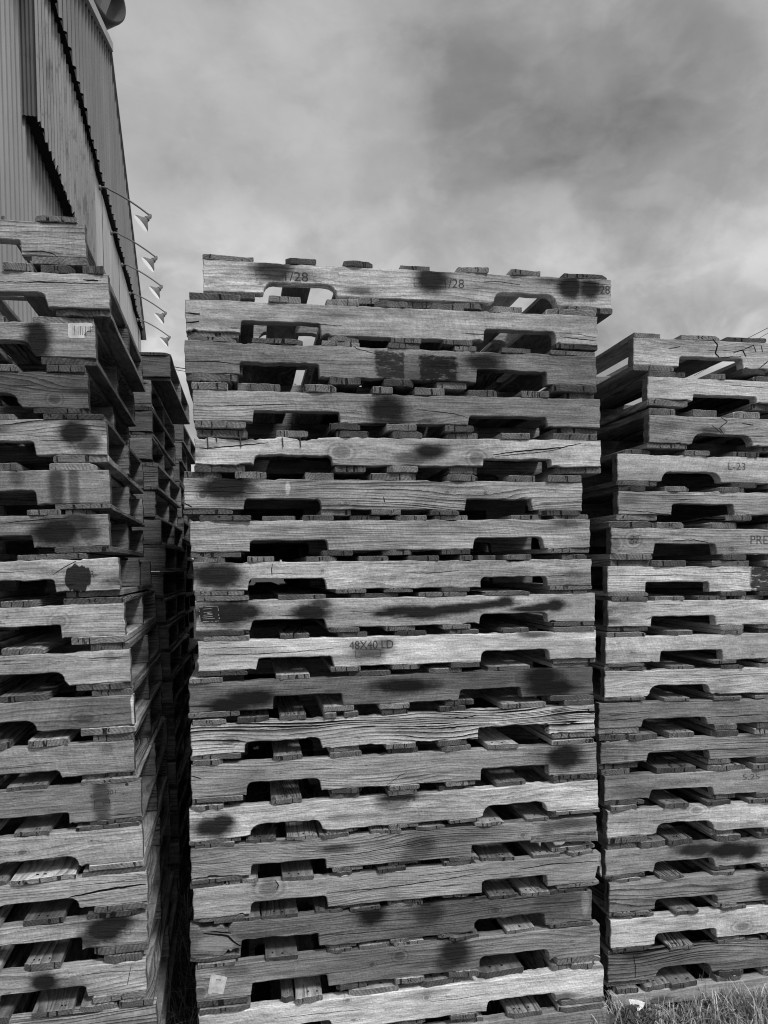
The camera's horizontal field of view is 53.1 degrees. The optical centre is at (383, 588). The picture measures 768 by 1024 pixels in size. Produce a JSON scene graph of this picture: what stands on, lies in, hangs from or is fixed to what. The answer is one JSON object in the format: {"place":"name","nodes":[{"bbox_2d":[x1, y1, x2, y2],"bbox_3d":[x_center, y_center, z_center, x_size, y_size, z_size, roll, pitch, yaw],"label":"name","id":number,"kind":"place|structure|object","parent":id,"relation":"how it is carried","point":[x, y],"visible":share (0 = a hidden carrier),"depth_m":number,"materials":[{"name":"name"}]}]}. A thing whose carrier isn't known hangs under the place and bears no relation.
{"place":"outdoors","nodes":[
{"label":"outdoors","id":0,"kind":"place"},
{"bbox_2d":[0,0,145,351],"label":"metal barn","id":1,"kind":"structure","parent":0,"point":[61,147],"depth_m":12.48,"materials":[{"name":"grey metal"}]},
{"bbox_2d":[94,0,125,29],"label":"roof cowl","id":2,"kind":"object","parent":1,"relation":"attached to","point":[112,13],"visible":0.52,"depth_m":19.82,"materials":[{"name":"metal"}]},
{"bbox_2d":[98,185,151,231],"bbox_3d":[-4.981,-7.339,14.825,0.963,0.816,0.370,-1,2,-13],"label":"gooseneck lamp","id":3,"kind":"object","parent":1,"relation":"attached to","point":[142,222],"visible":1,"depth_m":14.87,"materials":[{"name":"grey metal"}]},
{"bbox_2d":[110,231,157,271],"bbox_3d":[-5.394,-7.299,16.614,0.963,0.816,0.370,-1,2,-13],"label":"gooseneck lamp","id":4,"kind":"object","parent":1,"relation":"attached to","point":[149,263],"visible":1,"depth_m":16.65,"materials":[{"name":"grey metal"}]},
{"bbox_2d":[121,263,162,298],"bbox_3d":[-5.884,-7.497,18.713,0.963,0.816,0.370,-1,2,-13],"label":"gooseneck lamp","id":5,"kind":"object","parent":1,"relation":"attached to","point":[155,291],"visible":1,"depth_m":18.75,"materials":[{"name":"grey metal"}]},
{"bbox_2d":[175,481,183,501],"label":"wooden pallet","id":6,"kind":"object","parent":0,"point":[181,487],"depth_m":4.97,"materials":[{"name":"grey wood"}]},
{"bbox_2d":[173,461,183,486],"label":"wooden pallet","id":7,"kind":"object","parent":6,"relation":"on","point":[178,472],"visible":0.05,"depth_m":4.63,"materials":[{"name":"grey wood"}]},
{"bbox_2d":[174,442,190,471],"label":"wooden pallet","id":8,"kind":"object","parent":7,"relation":"on","point":[182,458],"visible":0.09,"depth_m":4.80,"materials":[{"name":"grey wood"}]},
{"bbox_2d":[173,424,194,463],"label":"wooden pallet","id":9,"kind":"object","parent":8,"relation":"on","point":[182,435],"visible":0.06,"depth_m":4.94,"materials":[{"name":"grey wood"}]},
{"bbox_2d":[182,540,191,558],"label":"wooden pallet","id":10,"kind":"object","parent":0,"point":[186,545],"visible":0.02,"depth_m":5.51,"materials":[{"name":"grey wood"}]},
{"bbox_2d":[178,519,189,542],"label":"wooden pallet","id":11,"kind":"object","parent":10,"relation":"on","point":[183,525],"visible":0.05,"depth_m":4.94,"materials":[{"name":"grey wood"}]},
{"bbox_2d":[188,639,199,664],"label":"wooden pallet","id":12,"kind":"object","parent":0,"point":[193,648],"visible":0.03,"depth_m":5.32,"materials":[{"name":"grey wood"}]},
{"bbox_2d":[248,579,291,584],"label":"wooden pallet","id":13,"kind":"object","parent":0,"point":[287,580],"visible":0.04,"depth_m":4.93,"materials":[{"name":"grey wood"}]},
{"bbox_2d":[244,552,290,561],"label":"wooden pallet","id":14,"kind":"object","parent":13,"relation":"on","point":[282,556],"visible":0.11,"depth_m":4.43,"materials":[{"name":"grey wood"}]},
{"bbox_2d":[248,582,319,590],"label":"wooden pallet","id":15,"kind":"object","parent":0,"point":[260,586],"visible":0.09,"depth_m":3.60,"materials":[{"name":"grey wood"}]},
{"bbox_2d":[234,556,440,585],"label":"wooden pallet","id":16,"kind":"object","parent":15,"relation":"on","point":[297,580],"visible":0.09,"depth_m":3.35,"materials":[{"name":"grey wood"}]},
{"bbox_2d":[243,547,457,559],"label":"wooden pallet","id":17,"kind":"object","parent":16,"relation":"on","point":[293,553],"visible":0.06,"depth_m":3.82,"materials":[{"name":"grey wood"}]},
{"bbox_2d":[107,0,767,571],"label":"sky","id":18,"kind":"structure","parent":0,"point":[625,142],"materials":[{"name":"grey"}]},
{"bbox_2d":[160,578,767,1023],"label":"ground","id":19,"kind":"structure","parent":0,"point":[265,986],"depth_m":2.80,"materials":[{"name":"grey plant"}]},
{"bbox_2d":[165,933,178,1023],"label":"wooden pallet","id":20,"kind":"object","parent":19,"relation":"on","point":[171,980],"visible":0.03,"depth_m":2.67,"materials":[{"name":"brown wood"}]},
{"bbox_2d":[22,907,177,1023],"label":"wooden pallet","id":21,"kind":"object","parent":20,"relation":"on","point":[31,1002],"visible":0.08,"depth_m":2.52,"materials":[{"name":"grey wood"}]},
{"bbox_2d":[0,871,177,1023],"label":"wooden pallet","id":22,"kind":"object","parent":21,"relation":"on","point":[55,1006],"visible":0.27,"depth_m":2.13,"materials":[{"name":"grey wood"}]},
{"bbox_2d":[0,851,169,1003],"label":"wooden pallet","id":23,"kind":"object","parent":22,"relation":"on","point":[115,977],"visible":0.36,"depth_m":2.11,"materials":[{"name":"grey wood"}]},
{"bbox_2d":[0,812,171,954],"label":"wooden pallet","id":24,"kind":"object","parent":23,"relation":"on","point":[115,932],"visible":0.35,"depth_m":2.11,"materials":[{"name":"grey wood"}]},
{"bbox_2d":[0,779,170,916],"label":"wooden pallet","id":25,"kind":"object","parent":24,"relation":"on","point":[100,891],"visible":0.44,"depth_m":2.11,"materials":[{"name":"grey wood"}]},
{"bbox_2d":[0,749,168,870],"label":"wooden pallet","id":26,"kind":"object","parent":25,"relation":"on","point":[112,846],"visible":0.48,"depth_m":2.10,"materials":[{"name":"grey wood"}]},
{"bbox_2d":[0,716,167,827],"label":"wooden pallet","id":27,"kind":"object","parent":26,"relation":"on","point":[108,800],"visible":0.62,"depth_m":2.10,"materials":[{"name":"grey wood"}]},
{"bbox_2d":[0,686,162,778],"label":"wooden pallet","id":28,"kind":"object","parent":27,"relation":"on","point":[26,747],"visible":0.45,"depth_m":2.10,"materials":[{"name":"grey wood"}]},
{"bbox_2d":[0,653,162,735],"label":"wooden pallet","id":29,"kind":"object","parent":28,"relation":"on","point":[25,697],"visible":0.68,"depth_m":2.10,"materials":[{"name":"grey wood"}]},
{"bbox_2d":[0,621,160,690],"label":"wooden pallet","id":30,"kind":"object","parent":29,"relation":"on","point":[100,666],"visible":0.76,"depth_m":2.10,"materials":[{"name":"grey wood"}]},
{"bbox_2d":[0,589,156,644],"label":"wooden pallet","id":31,"kind":"object","parent":30,"relation":"on","point":[101,619],"visible":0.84,"depth_m":2.09,"materials":[{"name":"grey wood"}]},
{"bbox_2d":[0,553,152,597],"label":"wooden pallet","id":32,"kind":"object","parent":31,"relation":"on","point":[82,575],"visible":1,"depth_m":2.09,"materials":[{"name":"grey wood"}]},
{"bbox_2d":[0,509,143,558],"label":"wooden pallet","id":33,"kind":"object","parent":32,"relation":"on","point":[90,531],"visible":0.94,"depth_m":2.08,"materials":[{"name":"grey wood"}]},
{"bbox_2d":[0,463,145,526],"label":"wooden pallet","id":34,"kind":"object","parent":33,"relation":"on","point":[62,486],"visible":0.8,"depth_m":2.08,"materials":[{"name":"grey wood"}]},
{"bbox_2d":[0,414,143,493],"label":"wooden pallet","id":35,"kind":"object","parent":34,"relation":"on","point":[96,440],"visible":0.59,"depth_m":2.08,"materials":[{"name":"grey wood"}]},
{"bbox_2d":[0,364,129,446],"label":"wooden pallet","id":36,"kind":"object","parent":35,"relation":"on","point":[65,389],"visible":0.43,"depth_m":2.07,"materials":[{"name":"grey wood"}]},
{"bbox_2d":[0,316,135,426],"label":"wooden pallet","id":37,"kind":"object","parent":36,"relation":"on","point":[39,344],"visible":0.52,"depth_m":2.08,"materials":[{"name":"grey wood"}]},
{"bbox_2d":[0,262,145,391],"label":"wooden pallet","id":38,"kind":"object","parent":37,"relation":"on","point":[59,291],"visible":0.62,"depth_m":2.07,"materials":[{"name":"grey wood"}]},
{"bbox_2d":[0,215,97,354],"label":"wooden pallet","id":39,"kind":"object","parent":38,"relation":"on","point":[49,240],"visible":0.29,"depth_m":2.06,"materials":[{"name":"grey wood"}]},
{"bbox_2d":[251,893,606,1023],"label":"wooden pallet","id":40,"kind":"object","parent":19,"relation":"on","point":[528,1009],"visible":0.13,"depth_m":2.41,"materials":[{"name":"grey wood"}]},
{"bbox_2d":[198,873,604,1023],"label":"wooden pallet","id":41,"kind":"object","parent":40,"relation":"on","point":[436,995],"visible":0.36,"depth_m":2.33,"materials":[{"name":"grey wood"}]},
{"bbox_2d":[195,878,599,1007],"bbox_3d":[-0.018,1.110,2.809,1.246,0.130,1.031,-2,2,-10],"label":"wooden pallet","id":42,"kind":"object","parent":41,"relation":"on","point":[225,981],"visible":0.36,"depth_m":2.31,"materials":[{"name":"grey wood"}]},
{"bbox_2d":[189,842,592,961],"bbox_3d":[-0.041,0.990,2.805,1.233,0.120,1.028,-1,2,-10],"label":"wooden pallet","id":43,"kind":"object","parent":42,"relation":"on","point":[438,916],"visible":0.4,"depth_m":2.31,"materials":[{"name":"grey wood"}]},
{"bbox_2d":[190,783,601,921],"bbox_3d":[-0.026,0.874,2.802,1.259,0.116,1.028,-1,2,-10],"label":"wooden pallet","id":44,"kind":"object","parent":43,"relation":"on","point":[400,883],"visible":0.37,"depth_m":2.31,"materials":[{"name":"grey wood"}]},
{"bbox_2d":[190,753,597,884],"bbox_3d":[-0.029,0.759,2.800,1.246,0.117,1.032,-1,2,-10],"label":"wooden pallet","id":45,"kind":"object","parent":44,"relation":"on","point":[536,822],"visible":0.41,"depth_m":2.31,"materials":[{"name":"grey wood"}]},
{"bbox_2d":[189,739,599,845],"bbox_3d":[-0.032,0.644,2.797,1.254,0.116,1.032,-2,2,-10],"label":"wooden pallet","id":46,"kind":"object","parent":45,"relation":"on","point":[221,822],"visible":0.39,"depth_m":2.31,"materials":[{"name":"grey wood"}]},
{"bbox_2d":[189,698,596,802],"bbox_3d":[-0.031,0.525,2.794,1.241,0.126,1.032,-1,2,-10],"label":"wooden pallet","id":47,"kind":"object","parent":46,"relation":"on","point":[226,780],"visible":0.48,"depth_m":2.31,"materials":[{"name":"grey wood"}]},
{"bbox_2d":[190,667,594,760],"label":"wooden pallet","id":48,"kind":"object","parent":47,"relation":"on","point":[228,737],"visible":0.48,"depth_m":2.30,"materials":[{"name":"grey wood"}]},
{"bbox_2d":[188,651,592,717],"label":"wooden pallet","id":49,"kind":"object","parent":48,"relation":"on","point":[382,686],"visible":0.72,"depth_m":2.30,"materials":[{"name":"grey wood"}]},
{"bbox_2d":[197,614,595,676],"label":"wooden pallet","id":50,"kind":"object","parent":49,"relation":"on","point":[335,651],"visible":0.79,"depth_m":2.30,"materials":[{"name":"grey wood"}]},
{"bbox_2d":[195,586,594,635],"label":"wooden pallet","id":51,"kind":"object","parent":50,"relation":"on","point":[232,615],"visible":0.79,"depth_m":2.29,"materials":[{"name":"grey wood"}]},
{"bbox_2d":[193,554,591,595],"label":"wooden pallet","id":52,"kind":"object","parent":51,"relation":"on","point":[215,576],"visible":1,"depth_m":2.28,"materials":[{"name":"grey wood"}]},
{"bbox_2d":[190,515,589,560],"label":"wooden pallet","id":53,"kind":"object","parent":52,"relation":"on","point":[234,537],"visible":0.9,"depth_m":2.28,"materials":[{"name":"grey wood"}]},
{"bbox_2d":[183,471,581,520],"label":"wooden pallet","id":54,"kind":"object","parent":53,"relation":"on","point":[258,495],"visible":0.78,"depth_m":2.28,"materials":[{"name":"grey wood"}]},
{"bbox_2d":[194,430,600,481],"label":"wooden pallet","id":55,"kind":"object","parent":54,"relation":"on","point":[340,455],"visible":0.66,"depth_m":2.29,"materials":[{"name":"grey wood"}]},
{"bbox_2d":[191,382,599,461],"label":"wooden pallet","id":56,"kind":"object","parent":55,"relation":"on","point":[253,410],"visible":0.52,"depth_m":2.28,"materials":[{"name":"grey wood"}]},
{"bbox_2d":[184,336,596,427],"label":"wooden pallet","id":57,"kind":"object","parent":56,"relation":"on","point":[349,367],"visible":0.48,"depth_m":2.27,"materials":[{"name":"grey wood"}]},
{"bbox_2d":[185,292,597,390],"bbox_3d":[-0.040,-0.796,2.754,1.239,0.125,1.029,-1,2,-10],"label":"wooden pallet","id":58,"kind":"object","parent":57,"relation":"on","point":[381,323],"visible":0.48,"depth_m":2.27,"materials":[{"name":"grey wood"}]},
{"bbox_2d":[202,254,611,385],"bbox_3d":[0.010,-0.922,2.802,1.259,0.128,1.037,-1,2,-10],"label":"wooden pallet","id":59,"kind":"object","parent":58,"relation":"on","point":[469,289],"visible":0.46,"depth_m":2.32,"materials":[{"name":"grey wood"}]},
{"bbox_2d":[604,999,669,1023],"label":"leafy weed","id":60,"kind":"object","parent":19,"relation":"on","point":[609,1018],"visible":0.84,"depth_m":2.40,"materials":[{"name":"grey plant"}]},
{"bbox_2d":[605,904,767,1016],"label":"wooden pallet","id":61,"kind":"object","parent":19,"relation":"on","point":[675,983],"visible":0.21,"depth_m":2.60,"materials":[{"name":"grey wood"}]},
{"bbox_2d":[599,865,767,986],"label":"wooden pallet","id":62,"kind":"object","parent":61,"relation":"on","point":[726,957],"visible":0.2,"depth_m":2.60,"materials":[{"name":"grey wood"}]},
{"bbox_2d":[591,822,767,952],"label":"wooden pallet","id":63,"kind":"object","parent":62,"relation":"on","point":[626,933],"visible":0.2,"depth_m":2.60,"materials":[{"name":"grey wood"}]},
{"bbox_2d":[587,789,767,915],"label":"wooden pallet","id":64,"kind":"object","parent":63,"relation":"on","point":[634,895],"visible":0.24,"depth_m":2.60,"materials":[{"name":"grey wood"}]},
{"bbox_2d":[559,789,767,878],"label":"wooden pallet","id":65,"kind":"object","parent":64,"relation":"on","point":[666,842],"visible":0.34,"depth_m":2.59,"materials":[{"name":"grey wood"}]},
{"bbox_2d":[542,741,767,843],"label":"wooden pallet","id":66,"kind":"object","parent":65,"relation":"on","point":[622,823],"visible":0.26,"depth_m":2.59,"materials":[{"name":"grey wood"}]},
{"bbox_2d":[538,737,767,804],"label":"wooden pallet","id":67,"kind":"object","parent":66,"relation":"on","point":[668,770],"visible":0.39,"depth_m":2.58,"materials":[{"name":"grey wood"}]},
{"bbox_2d":[590,694,767,768],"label":"wooden pallet","id":68,"kind":"object","parent":67,"relation":"on","point":[706,745],"visible":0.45,"depth_m":2.59,"materials":[{"name":"grey wood"}]},
{"bbox_2d":[537,665,767,733],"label":"wooden pallet","id":69,"kind":"object","parent":68,"relation":"on","point":[727,712],"visible":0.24,"depth_m":2.58,"materials":[{"name":"grey wood"}]},
{"bbox_2d":[533,640,767,700],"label":"wooden pallet","id":70,"kind":"object","parent":69,"relation":"on","point":[640,682],"visible":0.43,"depth_m":2.58,"materials":[{"name":"grey wood"}]},
{"bbox_2d":[537,614,767,666],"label":"wooden pallet","id":71,"kind":"object","parent":70,"relation":"on","point":[632,648],"visible":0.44,"depth_m":2.57,"materials":[{"name":"grey wood"}]},
{"bbox_2d":[535,589,767,630],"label":"wooden pallet","id":72,"kind":"object","parent":71,"relation":"on","point":[629,613],"visible":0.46,"depth_m":2.57,"materials":[{"name":"grey wood"}]},
{"bbox_2d":[532,560,767,595],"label":"wooden pallet","id":73,"kind":"object","parent":72,"relation":"on","point":[642,577],"visible":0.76,"depth_m":2.57,"materials":[{"name":"grey wood"}]},
{"bbox_2d":[531,521,767,560],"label":"wooden pallet","id":74,"kind":"object","parent":73,"relation":"on","point":[624,540],"visible":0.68,"depth_m":2.57,"materials":[{"name":"grey wood"}]},
{"bbox_2d":[525,486,767,525],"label":"wooden pallet","id":75,"kind":"object","parent":74,"relation":"on","point":[736,505],"visible":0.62,"depth_m":2.57,"materials":[{"name":"grey wood"}]},
{"bbox_2d":[525,449,767,506],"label":"wooden pallet","id":76,"kind":"object","parent":75,"relation":"on","point":[692,470],"visible":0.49,"depth_m":2.56,"materials":[{"name":"grey wood"}]},
{"bbox_2d":[540,408,767,471],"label":"wooden pallet","id":77,"kind":"object","parent":76,"relation":"on","point":[662,431],"visible":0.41,"depth_m":2.55,"materials":[{"name":"grey wood"}]},
{"bbox_2d":[538,371,767,444],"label":"wooden pallet","id":78,"kind":"object","parent":77,"relation":"on","point":[677,392],"visible":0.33,"depth_m":2.55,"materials":[{"name":"grey wood"}]},
{"bbox_2d":[541,332,767,409],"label":"wooden pallet","id":79,"kind":"object","parent":78,"relation":"on","point":[687,355],"visible":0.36,"depth_m":2.55,"materials":[{"name":"grey wood"}]},
{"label":"wooden pallet","id":80,"kind":"object","parent":19,"relation":"on","visible":0},
{"bbox_2d":[168,788,191,865],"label":"wooden pallet","id":81,"kind":"object","parent":80,"relation":"on","point":[176,847],"visible":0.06,"depth_m":3.43,"materials":[{"name":"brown wood"}]},
{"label":"wooden pallet","id":82,"kind":"object","parent":81,"relation":"on","visible":0},
{"bbox_2d":[169,737,192,812],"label":"wooden pallet","id":83,"kind":"object","parent":82,"relation":"on","point":[177,792],"visible":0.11,"depth_m":3.65,"materials":[{"name":"grey wood"}]},
{"bbox_2d":[167,718,188,785],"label":"wooden pallet","id":84,"kind":"object","parent":83,"relation":"on","point":[174,766],"visible":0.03,"depth_m":3.56,"materials":[{"name":"grey wood"}]},
{"bbox_2d":[85,700,188,759],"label":"wooden pallet","id":85,"kind":"object","parent":84,"relation":"on","point":[174,740],"visible":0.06,"depth_m":3.52,"materials":[{"name":"grey wood"}]},
{"bbox_2d":[162,682,188,732],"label":"wooden pallet","id":86,"kind":"object","parent":85,"relation":"on","point":[172,714],"visible":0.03,"depth_m":3.47,"materials":[{"name":"grey wood"}]},
{"bbox_2d":[75,654,192,705],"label":"wooden pallet","id":87,"kind":"object","parent":86,"relation":"on","point":[173,687],"visible":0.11,"depth_m":3.66,"materials":[{"name":"grey wood"}]},
{"bbox_2d":[160,633,189,678],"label":"wooden pallet","id":88,"kind":"object","parent":87,"relation":"on","point":[173,659],"visible":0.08,"depth_m":3.75,"materials":[{"name":"grey wood"}]},
{"bbox_2d":[56,613,185,651],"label":"wooden pallet","id":89,"kind":"object","parent":88,"relation":"on","point":[172,633],"visible":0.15,"depth_m":3.62,"materials":[{"name":"grey wood"}]},
{"bbox_2d":[49,592,185,627],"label":"wooden pallet","id":90,"kind":"object","parent":89,"relation":"on","point":[171,608],"visible":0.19,"depth_m":3.71,"materials":[{"name":"grey wood"}]},
{"bbox_2d":[44,571,184,597],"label":"wooden pallet","id":91,"kind":"object","parent":90,"relation":"on","point":[167,583],"visible":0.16,"depth_m":3.46,"materials":[{"name":"grey wood"}]},
{"bbox_2d":[39,544,186,570],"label":"wooden pallet","id":92,"kind":"object","parent":91,"relation":"on","point":[162,557],"visible":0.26,"depth_m":3.30,"materials":[{"name":"grey wood"}]},
{"bbox_2d":[40,517,183,549],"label":"wooden pallet","id":93,"kind":"object","parent":92,"relation":"on","point":[158,530],"visible":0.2,"depth_m":3.30,"materials":[{"name":"grey wood"}]},
{"bbox_2d":[133,490,178,527],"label":"wooden pallet","id":94,"kind":"object","parent":93,"relation":"on","point":[156,504],"visible":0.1,"depth_m":3.56,"materials":[{"name":"grey wood"}]},
{"bbox_2d":[39,463,181,507],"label":"wooden pallet","id":95,"kind":"object","parent":94,"relation":"on","point":[160,481],"visible":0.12,"depth_m":3.56,"materials":[{"name":"grey wood"}]},
{"bbox_2d":[129,435,173,479],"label":"wooden pallet","id":96,"kind":"object","parent":95,"relation":"on","point":[146,448],"visible":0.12,"depth_m":3.28,"materials":[{"name":"grey wood"}]},
{"bbox_2d":[128,407,175,465],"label":"wooden pallet","id":97,"kind":"object","parent":96,"relation":"on","point":[147,421],"visible":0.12,"depth_m":3.38,"materials":[{"name":"grey wood"}]},
{"bbox_2d":[133,380,174,442],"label":"wooden pallet","id":98,"kind":"object","parent":97,"relation":"on","point":[149,397],"visible":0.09,"depth_m":3.54,"materials":[{"name":"grey wood"}]},
{"bbox_2d":[8,352,189,423],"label":"wooden pallet","id":99,"kind":"object","parent":98,"relation":"on","point":[159,371],"visible":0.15,"depth_m":3.43,"materials":[{"name":"grey wood"}]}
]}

